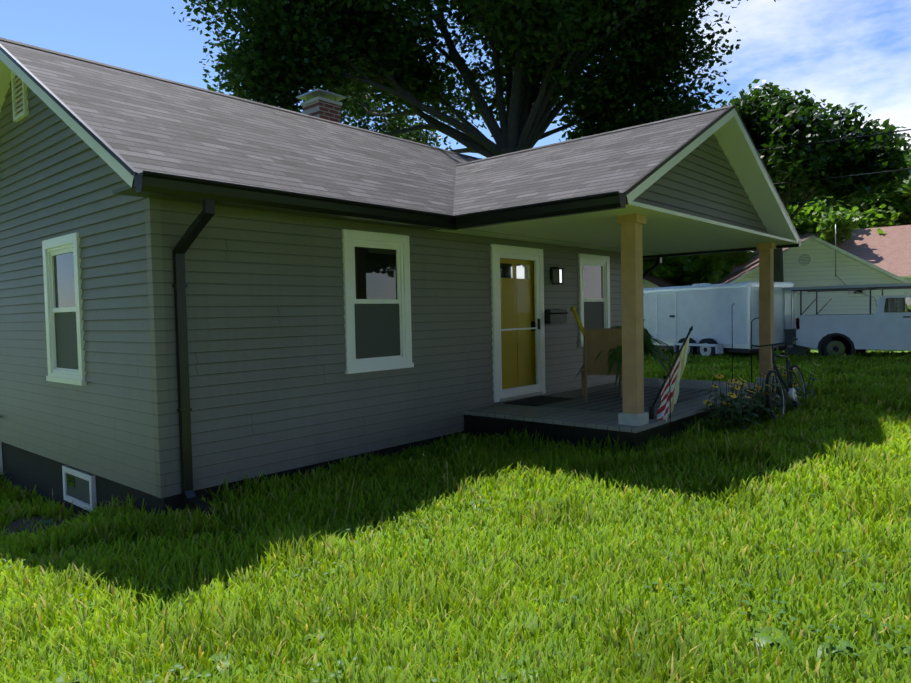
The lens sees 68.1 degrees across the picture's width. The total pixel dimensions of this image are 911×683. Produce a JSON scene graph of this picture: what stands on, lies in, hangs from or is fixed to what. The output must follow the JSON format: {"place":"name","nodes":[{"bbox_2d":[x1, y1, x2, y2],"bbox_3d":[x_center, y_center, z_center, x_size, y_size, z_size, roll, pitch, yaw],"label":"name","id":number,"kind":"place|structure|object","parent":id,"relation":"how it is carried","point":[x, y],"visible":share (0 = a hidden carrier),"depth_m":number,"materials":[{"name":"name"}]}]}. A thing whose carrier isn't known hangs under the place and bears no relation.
{"place":"outdoors","nodes":[
{"label":"outdoors","id":0,"kind":"place"},
{"bbox_2d":[0,348,910,682],"bbox_3d":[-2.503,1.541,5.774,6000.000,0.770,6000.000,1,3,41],"label":"ground","id":1,"kind":"structure","parent":0,"point":[538,584],"depth_m":4.21,"materials":[{"name":"green plant"}]},
{"bbox_2d":[2,515,72,534],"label":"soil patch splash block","id":2,"kind":"structure","parent":1,"relation":"on","point":[18,523],"depth_m":6.76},
{"bbox_2d":[0,81,621,516],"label":"house walls","id":3,"kind":"structure","parent":1,"relation":"on","point":[276,391],"depth_m":6.82,"materials":[{"name":"grey wood"}]},
{"bbox_2d":[0,71,609,511],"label":"house windows","id":4,"kind":"structure","parent":3,"relation":"in","point":[376,301],"depth_m":7.71,"materials":[{"name":"white wood"}]},
{"bbox_2d":[0,37,798,255],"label":"house roof","id":5,"kind":"structure","parent":3,"relation":"on","point":[125,125],"depth_m":7.88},
{"bbox_2d":[296,89,345,122],"bbox_3d":[-2.292,-3.513,11.618,0.600,1.395,0.600,1,3,41],"label":"chimney","id":6,"kind":"object","parent":5,"relation":"on","point":[322,104],"visible":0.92,"depth_m":11.44,"materials":[{"name":"brick"}]},
{"bbox_2d":[134,170,800,516],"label":"house gutters","id":7,"kind":"object","parent":5,"relation":"attached to","point":[209,193],"visible":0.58,"depth_m":5.88,"materials":[{"name":"black metal"}]},
{"bbox_2d":[544,267,567,323],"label":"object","id":8,"kind":"object","parent":3,"relation":"attached to","point":[552,316],"visible":0.98,"depth_m":10.13,"materials":[{"name":"black metal"}]},
{"bbox_2d":[430,134,795,454],"bbox_3d":[2.622,-0.695,9.600,2.610,4.422,5.956,1,3,41],"label":"porch","id":9,"kind":"object","parent":3,"relation":"attached to","point":[696,199],"visible":0.67,"depth_m":8.42,"materials":[{"name":"paint"}]},
{"bbox_2d":[504,396,572,406],"bbox_3d":[1.170,0.830,9.434,0.560,0.015,0.900,1,3,41],"label":"door mat","id":10,"kind":"object","parent":9,"relation":"on","point":[536,401],"depth_m":9.37,"materials":[{"name":"grey"}]},
{"bbox_2d":[570,306,583,336],"bbox_3d":[1.783,-0.080,9.272,0.418,0.819,0.080,-2,2,-10],"label":"yellow tool","id":11,"kind":"object","parent":9,"relation":"on","point":[576,316],"visible":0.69,"depth_m":9.22,"materials":[{"name":"yellow plastic"}]},
{"bbox_2d":[581,326,621,401],"bbox_3d":[2.072,0.296,9.442,0.560,1.050,0.700,-1,2,6],"label":"porch chair","id":12,"kind":"object","parent":9,"relation":"on","point":[597,341],"visible":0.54,"depth_m":9.20,"materials":[{"name":"brown wood"}]},
{"bbox_2d":[576,319,671,397],"bbox_3d":[2.486,0.251,9.492,1.478,1.118,1.458,1,3,41],"label":"potted plant","id":13,"kind":"object","parent":9,"relation":"on","point":[651,348],"visible":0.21,"depth_m":9.16,"materials":[{"name":"green plant"}]},
{"bbox_2d":[540,386,715,413],"bbox_3d":[2.546,0.796,9.622,1.692,0.008,2.898,1,3,41],"label":"porch rug","id":14,"kind":"object","parent":9,"relation":"on","point":[610,399],"visible":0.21,"depth_m":9.34,"materials":[{"name":"grey fabric"}]},
{"bbox_2d":[659,375,666,387],"bbox_3d":[3.252,0.638,10.484,0.170,0.232,0.166,1,3,41],"label":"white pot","id":15,"kind":"object","parent":9,"relation":"on","point":[661,381],"visible":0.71,"depth_m":10.46,"materials":[{"name":"brown ceramic"}]},
{"bbox_2d":[649,326,692,420],"bbox_3d":[2.472,0.415,7.763,0.551,1.177,0.195,-2,3,-26],"label":"flag","id":16,"kind":"object","parent":9,"relation":"on","point":[676,373],"visible":0.88,"depth_m":7.75,"materials":[{"name":"fabric"}]},
{"bbox_2d":[2,369,910,682],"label":"lawn weeds","id":17,"kind":"object","parent":1,"relation":"on","point":[520,661],"visible":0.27,"depth_m":3.29,"materials":[{"name":"green plant"}]},
{"bbox_2d":[643,261,661,276],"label":"tree","id":18,"kind":"object","parent":1,"relation":"on","point":[649,274],"depth_m":46.48,"materials":[{"name":"green plant"}]},
{"bbox_2d":[643,276,680,287],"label":"neighbour shed","id":19,"kind":"structure","parent":1,"relation":"on","point":[652,282],"depth_m":40.24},
{"bbox_2d":[669,345,673,444],"bbox_3d":[2.351,0.665,7.320,0.012,1.245,0.110,1,3,41],"label":"garden stake","id":20,"kind":"object","parent":1,"relation":"on","point":[670,390],"visible":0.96,"depth_m":7.28,"materials":[{"name":"black metal"}]},
{"bbox_2d":[643,251,752,285],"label":"tree","id":21,"kind":"object","parent":1,"relation":"on","point":[692,268],"depth_m":41.33,"materials":[{"name":"green plant"}]},
{"bbox_2d":[643,282,794,356],"bbox_3d":[8.419,-0.724,23.331,2.660,2.530,5.750,-2,3,-29],"label":"cargo trailer","id":22,"kind":"object","parent":1,"relation":"on","point":[710,314],"visible":0.75,"depth_m":21.43,"materials":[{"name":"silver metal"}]},
{"bbox_2d":[732,303,758,382],"bbox_3d":[5.010,0.211,11.501,0.633,1.750,0.164,1,3,44],"label":"shepherd hook","id":23,"kind":"object","parent":1,"relation":"on","point":[751,349],"visible":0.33,"depth_m":11.47,"materials":[{"name":"black metal"}]},
{"bbox_2d":[695,361,819,432],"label":"flowers","id":24,"kind":"object","parent":1,"relation":"on","point":[737,405],"visible":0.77,"depth_m":8.44,"materials":[{"name":"green plant"}]},
{"bbox_2d":[711,176,821,281],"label":"tree","id":25,"kind":"object","parent":1,"relation":"on","point":[722,275],"depth_m":47.65,"materials":[{"name":"green plant"}]},
{"bbox_2d":[751,338,806,419],"bbox_3d":[4.585,0.523,9.380,0.612,1.079,1.758,-11,-5,41],"label":"bicycle","id":26,"kind":"object","parent":1,"relation":"on","point":[788,393],"visible":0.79,"depth_m":9.30,"materials":[{"name":"black metal"}]},
{"bbox_2d":[758,329,809,356],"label":"wheelie bins","id":27,"kind":"object","parent":1,"relation":"on","point":[790,334],"visible":0.17,"depth_m":20.96,"materials":[{"name":"plastic"}]},
{"bbox_2d":[686,179,885,274],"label":"tree","id":28,"kind":"object","parent":1,"relation":"on","point":[845,222],"depth_m":42.13,"materials":[{"name":"green plant"}]},
{"bbox_2d":[714,225,910,328],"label":"neighboring house","id":29,"kind":"structure","parent":1,"relation":"on","point":[812,261],"depth_m":30.77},
{"bbox_2d":[731,225,910,294],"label":"roof","id":30,"kind":"structure","parent":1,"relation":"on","point":[889,251],"depth_m":41.01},
{"bbox_2d":[782,283,910,355],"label":"pickup truck","id":31,"kind":"object","parent":1,"relation":"on","point":[886,325],"visible":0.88,"depth_m":19.58,"materials":[{"name":"white metal"}]},
{"bbox_2d":[812,190,891,223],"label":"tree","id":32,"kind":"object","parent":1,"relation":"on","point":[874,205],"depth_m":47.61,"materials":[{"name":"green plant"}]},
{"bbox_2d":[801,150,910,235],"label":"tree","id":33,"kind":"object","parent":1,"relation":"on","point":[897,210],"depth_m":46.55,"materials":[{"name":"green plant"}]},
{"bbox_2d":[849,197,910,226],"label":"tree","id":34,"kind":"object","parent":1,"relation":"on","point":[902,222],"visible":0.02,"depth_m":47.69,"materials":[{"name":"green plant"}]},
{"bbox_2d":[894,153,910,196],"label":"tree","id":35,"kind":"object","parent":1,"relation":"on","point":[908,188],"visible":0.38,"depth_m":41.53,"materials":[{"name":"green plant"}]},
{"bbox_2d":[0,0,910,158],"label":"sky","id":36,"kind":"structure","parent":0,"point":[844,52],"materials":[{"name":"blue"}]},
{"bbox_2d":[171,0,775,157],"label":"tree","id":37,"kind":"object","parent":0,"point":[285,40],"depth_m":22.03,"materials":[{"name":"green plant"}]},
{"bbox_2d":[720,79,910,281],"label":"street tree","id":38,"kind":"object","parent":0,"point":[771,116],"depth_m":26.98,"materials":[{"name":"green plant"}]},
{"bbox_2d":[757,129,910,183],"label":"power lines","id":39,"kind":"object","parent":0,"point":[787,147],"visible":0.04,"depth_m":24.86,"materials":[{"name":"black rubber"}]}
]}

